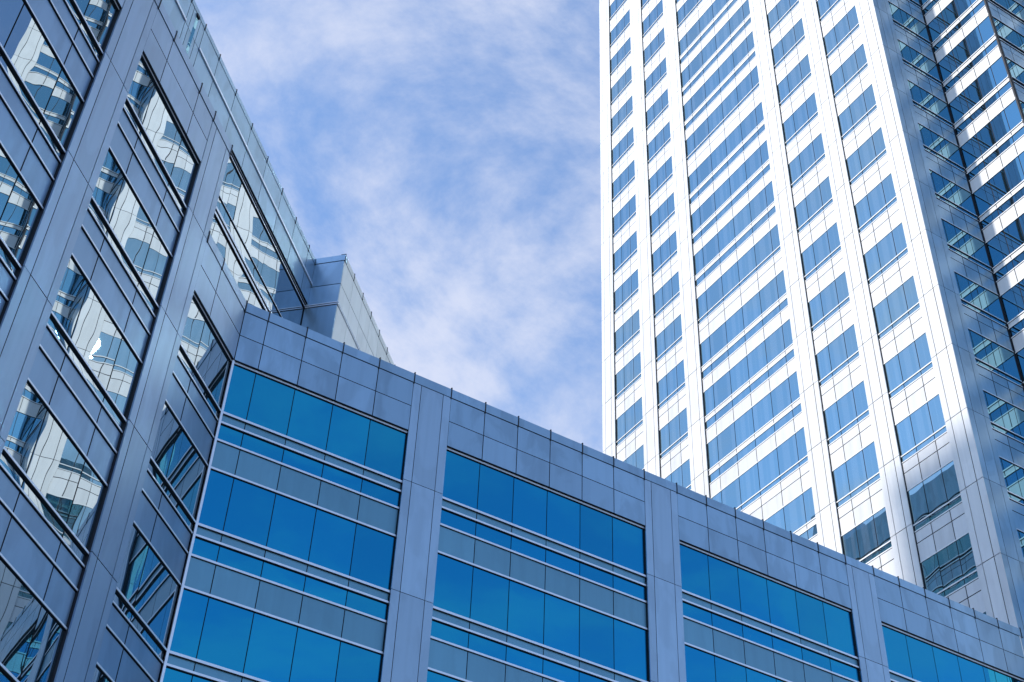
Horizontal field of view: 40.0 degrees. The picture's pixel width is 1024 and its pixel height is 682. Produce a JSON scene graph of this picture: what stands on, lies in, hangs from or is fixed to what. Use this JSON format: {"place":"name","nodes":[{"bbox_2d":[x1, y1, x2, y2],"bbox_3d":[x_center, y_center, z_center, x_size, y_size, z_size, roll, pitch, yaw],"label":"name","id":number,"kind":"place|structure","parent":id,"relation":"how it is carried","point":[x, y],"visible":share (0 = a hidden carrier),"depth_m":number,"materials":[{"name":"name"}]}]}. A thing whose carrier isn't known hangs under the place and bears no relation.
{"place":"outdoors","nodes":[
{"label":"outdoors","id":0,"kind":"place"},
{"bbox_2d":[195,0,602,452],"label":"sky","id":1,"kind":"structure","parent":0,"point":[450,149],"materials":[{"name":"blue"}]},
{"bbox_3d":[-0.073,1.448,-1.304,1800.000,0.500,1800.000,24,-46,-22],"label":"ground","id":2,"kind":"structure","parent":0,"visible":0},
{"bbox_2d":[0,0,393,681],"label":"corner office building","id":3,"kind":"structure","parent":2,"relation":"on","point":[152,242],"depth_m":40.56,"materials":[{"name":"grey metal"}]},
{"bbox_2d":[0,140,43,280],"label":"window","id":4,"kind":"structure","parent":3,"relation":"in","point":[18,219],"depth_m":35.91,"materials":[{"name":"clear glass"}]},
{"bbox_2d":[0,552,66,681],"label":"window","id":5,"kind":"structure","parent":3,"relation":"in","point":[20,605],"depth_m":34.01,"materials":[{"name":"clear glass"}]},
{"bbox_2d":[0,0,83,162],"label":"window","id":6,"kind":"structure","parent":3,"relation":"in","point":[29,60],"depth_m":37.98,"materials":[{"name":"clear glass"}]},
{"bbox_2d":[0,377,107,567],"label":"window","id":7,"kind":"structure","parent":3,"relation":"in","point":[51,478],"depth_m":36.19,"materials":[{"name":"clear glass"}]},
{"bbox_2d":[63,0,119,62],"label":"window","id":8,"kind":"structure","parent":3,"relation":"in","point":[99,15],"depth_m":41.59,"materials":[{"name":"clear glass"}]},
{"bbox_2d":[46,253,142,433],"bbox_3d":[-11.610,0.073,39.257,0.102,2.705,4.760,-7,-43,11],"label":"window","id":9,"kind":"structure","parent":3,"relation":"in","point":[94,343],"depth_m":39.21,"materials":[{"name":"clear glass"}]},
{"bbox_2d":[92,662,114,681],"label":"window","id":10,"kind":"structure","parent":3,"relation":"in","point":[100,675],"depth_m":37.26,"materials":[{"name":"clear glass"}]},
{"bbox_2d":[87,146,172,317],"bbox_3d":[-11.442,-3.269,42.265,0.102,2.705,4.760,-7,-43,11],"label":"window","id":11,"kind":"structure","parent":3,"relation":"in","point":[130,229],"depth_m":42.23,"materials":[{"name":"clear glass"}]},
{"bbox_2d":[112,521,180,663],"bbox_3d":[-10.480,7.192,40.372,0.102,2.705,3.560,-7,-43,11],"label":"window","id":12,"kind":"structure","parent":3,"relation":"in","point":[146,591],"depth_m":40.38,"materials":[{"name":"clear glass"}]},
{"bbox_2d":[123,54,198,217],"bbox_3d":[-11.274,-6.611,45.274,0.102,2.705,4.760,-7,-43,11],"label":"window","id":13,"kind":"structure","parent":3,"relation":"in","point":[160,134],"depth_m":45.25,"materials":[{"name":"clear glass"}]},
{"bbox_2d":[147,399,207,534],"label":"window","id":14,"kind":"structure","parent":3,"relation":"in","point":[176,466],"depth_m":43.40,"materials":[{"name":"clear glass"}]},
{"bbox_2d":[177,293,231,421],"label":"window","id":15,"kind":"structure","parent":3,"relation":"in","point":[202,354],"depth_m":46.41,"materials":[{"name":"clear glass"}]},
{"bbox_2d":[210,152,305,324],"bbox_3d":[-10.322,-3.499,53.281,0.100,5.870,12.550,-7,-43,11],"label":"window","id":16,"kind":"structure","parent":3,"relation":"in","point":[238,215],"depth_m":54.53,"materials":[{"name":"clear glass"}]},
{"bbox_2d":[158,303,1023,681],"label":"office building","id":17,"kind":"structure","parent":2,"relation":"on","point":[362,517],"depth_m":50.43,"materials":[{"name":"blue metal"}]},
{"bbox_2d":[163,585,382,681],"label":"window","id":18,"kind":"structure","parent":17,"relation":"in","point":[224,639],"depth_m":42.88,"materials":[{"name":"blue glass"}]},
{"bbox_2d":[191,466,395,623],"bbox_3d":[-6.941,6.637,45.734,6.830,3.445,0.095,24,-46,-22],"label":"window","id":19,"kind":"structure","parent":17,"relation":"in","point":[249,512],"depth_m":45.73,"materials":[{"name":"blue glass"}]},
{"bbox_2d":[217,362,407,509],"bbox_3d":[-6.773,3.294,48.743,6.830,3.445,0.095,24,-46,-22],"label":"window","id":20,"kind":"structure","parent":17,"relation":"in","point":[269,410],"depth_m":48.74,"materials":[{"name":"blue glass"}]},
{"bbox_2d":[427,667,471,681],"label":"window","id":21,"kind":"structure","parent":17,"relation":"in","point":[433,675],"depth_m":45.85,"materials":[{"name":"blue glass"}]},
{"bbox_2d":[430,550,647,681],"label":"window","id":22,"kind":"structure","parent":17,"relation":"in","point":[575,630],"depth_m":49.18,"materials":[{"name":"blue glass"}]},
{"bbox_2d":[440,448,646,603],"bbox_3d":[1.293,6.883,52.279,8.990,3.445,0.095,24,-46,-22],"label":"window","id":23,"kind":"structure","parent":17,"relation":"in","point":[571,523],"depth_m":52.25,"materials":[{"name":"blue glass"}]},
{"bbox_2d":[684,642,791,681],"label":"window","id":24,"kind":"structure","parent":17,"relation":"in","point":[700,666],"depth_m":52.97,"materials":[{"name":"blue glass"}]},
{"bbox_2d":[679,541,859,681],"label":"window","id":25,"kind":"structure","parent":17,"relation":"in","point":[785,602],"depth_m":56.22,"materials":[{"name":"blue glass"}]},
{"bbox_2d":[882,623,1023,681],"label":"window","id":26,"kind":"structure","parent":17,"relation":"in","point":[912,658],"depth_m":60.09,"materials":[{"name":"blue glass"}]},
{"bbox_2d":[599,0,1023,654],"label":"office tower","id":27,"kind":"structure","parent":2,"relation":"on","point":[813,262],"depth_m":92.43,"materials":[{"name":"white concrete"}]},
{"bbox_2d":[610,0,626,20],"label":"window","id":28,"kind":"structure","parent":27,"relation":"in","point":[619,3],"depth_m":141.58,"materials":[{"name":"blue glass"}]},
{"bbox_2d":[610,9,629,48],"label":"window","id":29,"kind":"structure","parent":27,"relation":"in","point":[619,29],"depth_m":138.40,"materials":[{"name":"blue glass"}]},
{"bbox_2d":[611,36,630,75],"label":"window","id":30,"kind":"structure","parent":27,"relation":"in","point":[625,50],"depth_m":135.36,"materials":[{"name":"blue glass"}]},
{"bbox_2d":[611,65,631,105],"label":"window","id":31,"kind":"structure","parent":27,"relation":"in","point":[625,80],"depth_m":132.38,"materials":[{"name":"blue glass"}]},
{"bbox_2d":[611,95,632,135],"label":"window","id":32,"kind":"structure","parent":27,"relation":"in","point":[622,115],"depth_m":129.35,"materials":[{"name":"blue glass"}]},
{"bbox_2d":[612,127,633,168],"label":"window","id":33,"kind":"structure","parent":27,"relation":"in","point":[625,144],"depth_m":126.37,"materials":[{"name":"blue glass"}]},
{"bbox_2d":[612,160,634,202],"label":"window","id":34,"kind":"structure","parent":27,"relation":"in","point":[623,181],"depth_m":123.36,"materials":[{"name":"blue glass"}]},
{"bbox_2d":[613,194,635,238],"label":"window","id":35,"kind":"structure","parent":27,"relation":"in","point":[622,217],"depth_m":120.36,"materials":[{"name":"blue glass"}]},
{"bbox_2d":[613,230,636,275],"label":"window","id":36,"kind":"structure","parent":27,"relation":"in","point":[623,254],"depth_m":117.31,"materials":[{"name":"blue glass"}]},
{"bbox_2d":[614,268,638,315],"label":"window","id":37,"kind":"structure","parent":27,"relation":"in","point":[621,298],"depth_m":114.34,"materials":[{"name":"blue glass"}]},
{"bbox_2d":[615,309,639,356],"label":"window","id":38,"kind":"structure","parent":27,"relation":"in","point":[630,330],"depth_m":111.31,"materials":[{"name":"blue glass"}]},
{"bbox_2d":[615,351,640,400],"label":"window","id":39,"kind":"structure","parent":27,"relation":"in","point":[629,374],"depth_m":108.29,"materials":[{"name":"blue glass"}]},
{"bbox_2d":[616,396,642,446],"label":"window","id":40,"kind":"structure","parent":27,"relation":"in","point":[631,419],"depth_m":105.30,"materials":[{"name":"blue glass"}]},
{"bbox_2d":[623,444,643,469],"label":"window","id":41,"kind":"structure","parent":27,"relation":"in","point":[636,459],"depth_m":102.15,"materials":[{"name":"blue glass"}]},
{"bbox_2d":[642,0,650,9],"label":"window","id":42,"kind":"structure","parent":27,"relation":"in","point":[644,2],"depth_m":135.16,"materials":[{"name":"blue glass"}]},
{"bbox_2d":[642,0,662,38],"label":"window","id":43,"kind":"structure","parent":27,"relation":"in","point":[649,22],"depth_m":132.03,"materials":[{"name":"blue glass"}]},
{"bbox_2d":[643,27,664,67],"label":"window","id":44,"kind":"structure","parent":27,"relation":"in","point":[658,42],"depth_m":129.03,"materials":[{"name":"blue glass"}]},
{"bbox_2d":[645,57,666,98],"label":"window","id":45,"kind":"structure","parent":27,"relation":"in","point":[657,75],"depth_m":126.03,"materials":[{"name":"blue glass"}]},
{"bbox_2d":[646,88,668,130],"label":"window","id":46,"kind":"structure","parent":27,"relation":"in","point":[656,110],"depth_m":123.00,"materials":[{"name":"blue glass"}]},
{"bbox_2d":[647,120,670,164],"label":"window","id":47,"kind":"structure","parent":27,"relation":"in","point":[663,136],"depth_m":120.01,"materials":[{"name":"blue glass"}]},
{"bbox_2d":[649,155,672,199],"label":"window","id":48,"kind":"structure","parent":27,"relation":"in","point":[665,172],"depth_m":117.00,"materials":[{"name":"blue glass"}]},
{"bbox_2d":[650,191,674,237],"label":"window","id":49,"kind":"structure","parent":27,"relation":"in","point":[666,210],"depth_m":113.98,"materials":[{"name":"blue glass"}]},
{"bbox_2d":[652,230,676,277],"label":"window","id":50,"kind":"structure","parent":27,"relation":"in","point":[661,256],"depth_m":110.96,"materials":[{"name":"blue glass"}]},
{"bbox_2d":[653,271,679,318],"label":"window","id":51,"kind":"structure","parent":27,"relation":"in","point":[663,298],"depth_m":107.97,"materials":[{"name":"blue glass"}]},
{"bbox_2d":[655,313,682,363],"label":"window","id":52,"kind":"structure","parent":27,"relation":"in","point":[667,340],"depth_m":104.95,"materials":[{"name":"blue glass"}]},
{"bbox_2d":[657,358,684,410],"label":"window","id":53,"kind":"structure","parent":27,"relation":"in","point":[668,383],"depth_m":101.95,"materials":[{"name":"blue glass"}]},
{"bbox_2d":[659,407,687,459],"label":"window","id":54,"kind":"structure","parent":27,"relation":"in","point":[677,430],"depth_m":98.93,"materials":[{"name":"blue glass"}]},
{"bbox_2d":[664,458,690,489],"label":"window","id":55,"kind":"structure","parent":27,"relation":"in","point":[683,470],"depth_m":95.83,"materials":[{"name":"blue glass"}]},
{"bbox_2d":[677,0,702,28],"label":"window","id":56,"kind":"structure","parent":27,"relation":"in","point":[690,6],"depth_m":125.77,"materials":[{"name":"blue glass"}]},
{"bbox_2d":[679,0,737,64],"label":"window","id":57,"kind":"structure","parent":27,"relation":"in","point":[706,18],"depth_m":121.39,"materials":[{"name":"blue glass"}]},
{"bbox_2d":[681,0,750,96],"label":"window","id":58,"kind":"structure","parent":27,"relation":"in","point":[738,17],"depth_m":117.51,"materials":[{"name":"blue glass"}]},
{"bbox_2d":[683,31,755,131],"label":"window","id":59,"kind":"structure","parent":27,"relation":"in","point":[741,51],"depth_m":114.48,"materials":[{"name":"blue glass"}]},
{"bbox_2d":[686,65,759,161],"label":"window","id":60,"kind":"structure","parent":27,"relation":"in","point":[744,89],"depth_m":111.67,"materials":[{"name":"blue glass"}]},
{"bbox_2d":[688,101,764,205],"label":"window","id":61,"kind":"structure","parent":27,"relation":"in","point":[749,123],"depth_m":108.47,"materials":[{"name":"blue glass"}]},
{"bbox_2d":[691,139,769,244],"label":"window","id":62,"kind":"structure","parent":27,"relation":"in","point":[753,163],"depth_m":105.47,"materials":[{"name":"blue glass"}]},
{"bbox_2d":[694,180,775,287],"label":"window","id":63,"kind":"structure","parent":27,"relation":"in","point":[726,235],"depth_m":102.45,"materials":[{"name":"blue glass"}]},
{"bbox_2d":[697,224,780,324],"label":"window","id":64,"kind":"structure","parent":27,"relation":"in","point":[716,295],"depth_m":99.64,"materials":[{"name":"blue glass"}]},
{"bbox_2d":[700,269,787,379],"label":"window","id":65,"kind":"structure","parent":27,"relation":"in","point":[734,325],"depth_m":96.41,"materials":[{"name":"blue glass"}]},
{"bbox_2d":[703,318,794,430],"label":"window","id":66,"kind":"structure","parent":27,"relation":"in","point":[757,359],"depth_m":93.39,"materials":[{"name":"blue glass"}]},
{"bbox_2d":[707,370,801,483],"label":"window","id":67,"kind":"structure","parent":27,"relation":"in","point":[762,414],"depth_m":90.39,"materials":[{"name":"blue glass"}]},
{"bbox_2d":[711,426,807,510],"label":"window","id":68,"kind":"structure","parent":27,"relation":"in","point":[768,467],"depth_m":87.16,"materials":[{"name":"blue glass"}]},
{"bbox_2d":[767,0,798,33],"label":"window","id":69,"kind":"structure","parent":27,"relation":"in","point":[783,7],"depth_m":109.70,"materials":[{"name":"blue glass"}]},
{"bbox_2d":[772,17,804,69],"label":"window","id":70,"kind":"structure","parent":27,"relation":"in","point":[789,42],"depth_m":106.55,"materials":[{"name":"blue glass"}]},
{"bbox_2d":[764,486,817,539],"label":"window","id":71,"kind":"structure","parent":27,"relation":"in","point":[795,518],"depth_m":82.80,"materials":[{"name":"blue glass"}]},
{"bbox_2d":[777,53,811,107],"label":"window","id":72,"kind":"structure","parent":27,"relation":"in","point":[795,80],"depth_m":103.53,"materials":[{"name":"blue glass"}]},
{"bbox_2d":[782,92,817,146],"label":"window","id":73,"kind":"structure","parent":27,"relation":"in","point":[801,120],"depth_m":100.52,"materials":[{"name":"blue glass"}]},
{"bbox_2d":[788,132,825,188],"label":"window","id":74,"kind":"structure","parent":27,"relation":"in","point":[807,158],"depth_m":97.52,"materials":[{"name":"blue glass"}]},
{"bbox_2d":[794,175,832,233],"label":"window","id":75,"kind":"structure","parent":27,"relation":"in","point":[814,205],"depth_m":94.52,"materials":[{"name":"blue glass"}]},
{"bbox_2d":[801,221,840,281],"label":"window","id":76,"kind":"structure","parent":27,"relation":"in","point":[822,250],"depth_m":91.50,"materials":[{"name":"blue glass"}]},
{"bbox_2d":[808,270,849,332],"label":"window","id":77,"kind":"structure","parent":27,"relation":"in","point":[829,298],"depth_m":88.49,"materials":[{"name":"blue glass"}]},
{"bbox_2d":[817,0,841,22],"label":"window","id":78,"kind":"structure","parent":27,"relation":"in","point":[824,8],"depth_m":103.53,"materials":[{"name":"blue glass"}]},
{"bbox_2d":[815,323,859,387],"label":"window","id":79,"kind":"structure","parent":27,"relation":"in","point":[837,349],"depth_m":85.49,"materials":[{"name":"blue glass"}]},
{"bbox_2d":[823,5,859,59],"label":"window","id":80,"kind":"structure","parent":27,"relation":"in","point":[843,32],"depth_m":100.25,"materials":[{"name":"blue glass"}]},
{"bbox_2d":[823,380,869,445],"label":"window","id":81,"kind":"structure","parent":27,"relation":"in","point":[848,417],"depth_m":82.46,"materials":[{"name":"blue glass"}]},
{"bbox_2d":[830,43,867,98],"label":"window","id":82,"kind":"structure","parent":27,"relation":"in","point":[850,70],"depth_m":97.23,"materials":[{"name":"blue glass"}]},
{"bbox_2d":[832,440,879,508],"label":"window","id":83,"kind":"structure","parent":27,"relation":"in","point":[858,482],"depth_m":79.46,"materials":[{"name":"blue glass"}]},
{"bbox_2d":[838,83,876,141],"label":"window","id":84,"kind":"structure","parent":27,"relation":"in","point":[859,113],"depth_m":94.24,"materials":[{"name":"blue glass"}]},
{"bbox_2d":[841,506,891,563],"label":"window","id":85,"kind":"structure","parent":27,"relation":"in","point":[866,533],"depth_m":76.39,"materials":[{"name":"blue glass"}]},
{"bbox_2d":[846,126,886,185],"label":"window","id":86,"kind":"structure","parent":27,"relation":"in","point":[867,154],"depth_m":91.21,"materials":[{"name":"blue glass"}]},
{"bbox_2d":[854,172,896,233],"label":"window","id":87,"kind":"structure","parent":27,"relation":"in","point":[878,206],"depth_m":88.21,"materials":[{"name":"blue glass"}]},
{"bbox_2d":[863,221,907,285],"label":"window","id":88,"kind":"structure","parent":27,"relation":"in","point":[886,247],"depth_m":85.20,"materials":[{"name":"blue glass"}]},
{"bbox_2d":[873,275,919,340],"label":"window","id":89,"kind":"structure","parent":27,"relation":"in","point":[899,311],"depth_m":82.20,"materials":[{"name":"blue glass"}]},
{"bbox_2d":[884,332,932,399],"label":"window","id":90,"kind":"structure","parent":27,"relation":"in","point":[908,357],"depth_m":79.18,"materials":[{"name":"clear glass"}]},
{"bbox_2d":[888,1,930,45],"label":"window","id":91,"kind":"structure","parent":27,"relation":"in","point":[901,18],"depth_m":99.51,"materials":[{"name":"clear glass"}]},
{"bbox_2d":[907,0,920,8],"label":"window","id":92,"kind":"structure","parent":27,"relation":"in","point":[915,2],"depth_m":102.30,"materials":[{"name":"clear glass"}]},
{"bbox_2d":[897,38,941,85],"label":"window","id":93,"kind":"structure","parent":27,"relation":"in","point":[911,57],"depth_m":96.50,"materials":[{"name":"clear glass"}]},
{"bbox_2d":[895,393,946,463],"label":"window","id":94,"kind":"structure","parent":27,"relation":"in","point":[923,434],"depth_m":76.17,"materials":[{"name":"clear glass"}]},
{"bbox_2d":[907,79,952,127],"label":"window","id":95,"kind":"structure","parent":27,"relation":"in","point":[924,100],"depth_m":93.50,"materials":[{"name":"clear glass"}]},
{"bbox_2d":[907,459,961,532],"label":"window","id":96,"kind":"structure","parent":27,"relation":"in","point":[934,487],"depth_m":73.16,"materials":[{"name":"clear glass"}]},
{"bbox_2d":[918,122,965,172],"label":"window","id":97,"kind":"structure","parent":27,"relation":"in","point":[945,150],"depth_m":90.50,"materials":[{"name":"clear glass"}]},
{"bbox_2d":[920,532,978,597],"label":"window","id":98,"kind":"structure","parent":27,"relation":"in","point":[948,558],"depth_m":70.12,"materials":[{"name":"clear glass"}]},
{"bbox_2d":[929,168,977,220],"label":"window","id":99,"kind":"structure","parent":27,"relation":"in","point":[959,198],"depth_m":87.48,"materials":[{"name":"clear glass"}]},
{"bbox_2d":[941,218,991,272],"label":"window","id":100,"kind":"structure","parent":27,"relation":"in","point":[958,240],"depth_m":84.47,"materials":[{"name":"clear glass"}]},
{"bbox_2d":[954,271,1006,328],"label":"window","id":101,"kind":"structure","parent":27,"relation":"in","point":[986,303],"depth_m":81.46,"materials":[{"name":"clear glass"}]},
{"bbox_2d":[968,328,1022,387],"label":"window","id":102,"kind":"structure","parent":27,"relation":"in","point":[997,354],"depth_m":78.45,"materials":[{"name":"blue glass"}]},
{"bbox_2d":[983,389,1023,444],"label":"window","id":103,"kind":"structure","parent":27,"relation":"in","point":[1002,416],"depth_m":75.36,"materials":[{"name":"blue glass"}]},
{"bbox_2d":[999,456,1023,505],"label":"window","id":104,"kind":"structure","parent":27,"relation":"in","point":[1013,473],"depth_m":72.17,"materials":[{"name":"blue glass"}]},
{"bbox_2d":[1017,529,1023,556],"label":"window","id":105,"kind":"structure","parent":27,"relation":"in","point":[1020,533],"depth_m":69.42,"materials":[{"name":"blue glass"}]}
]}

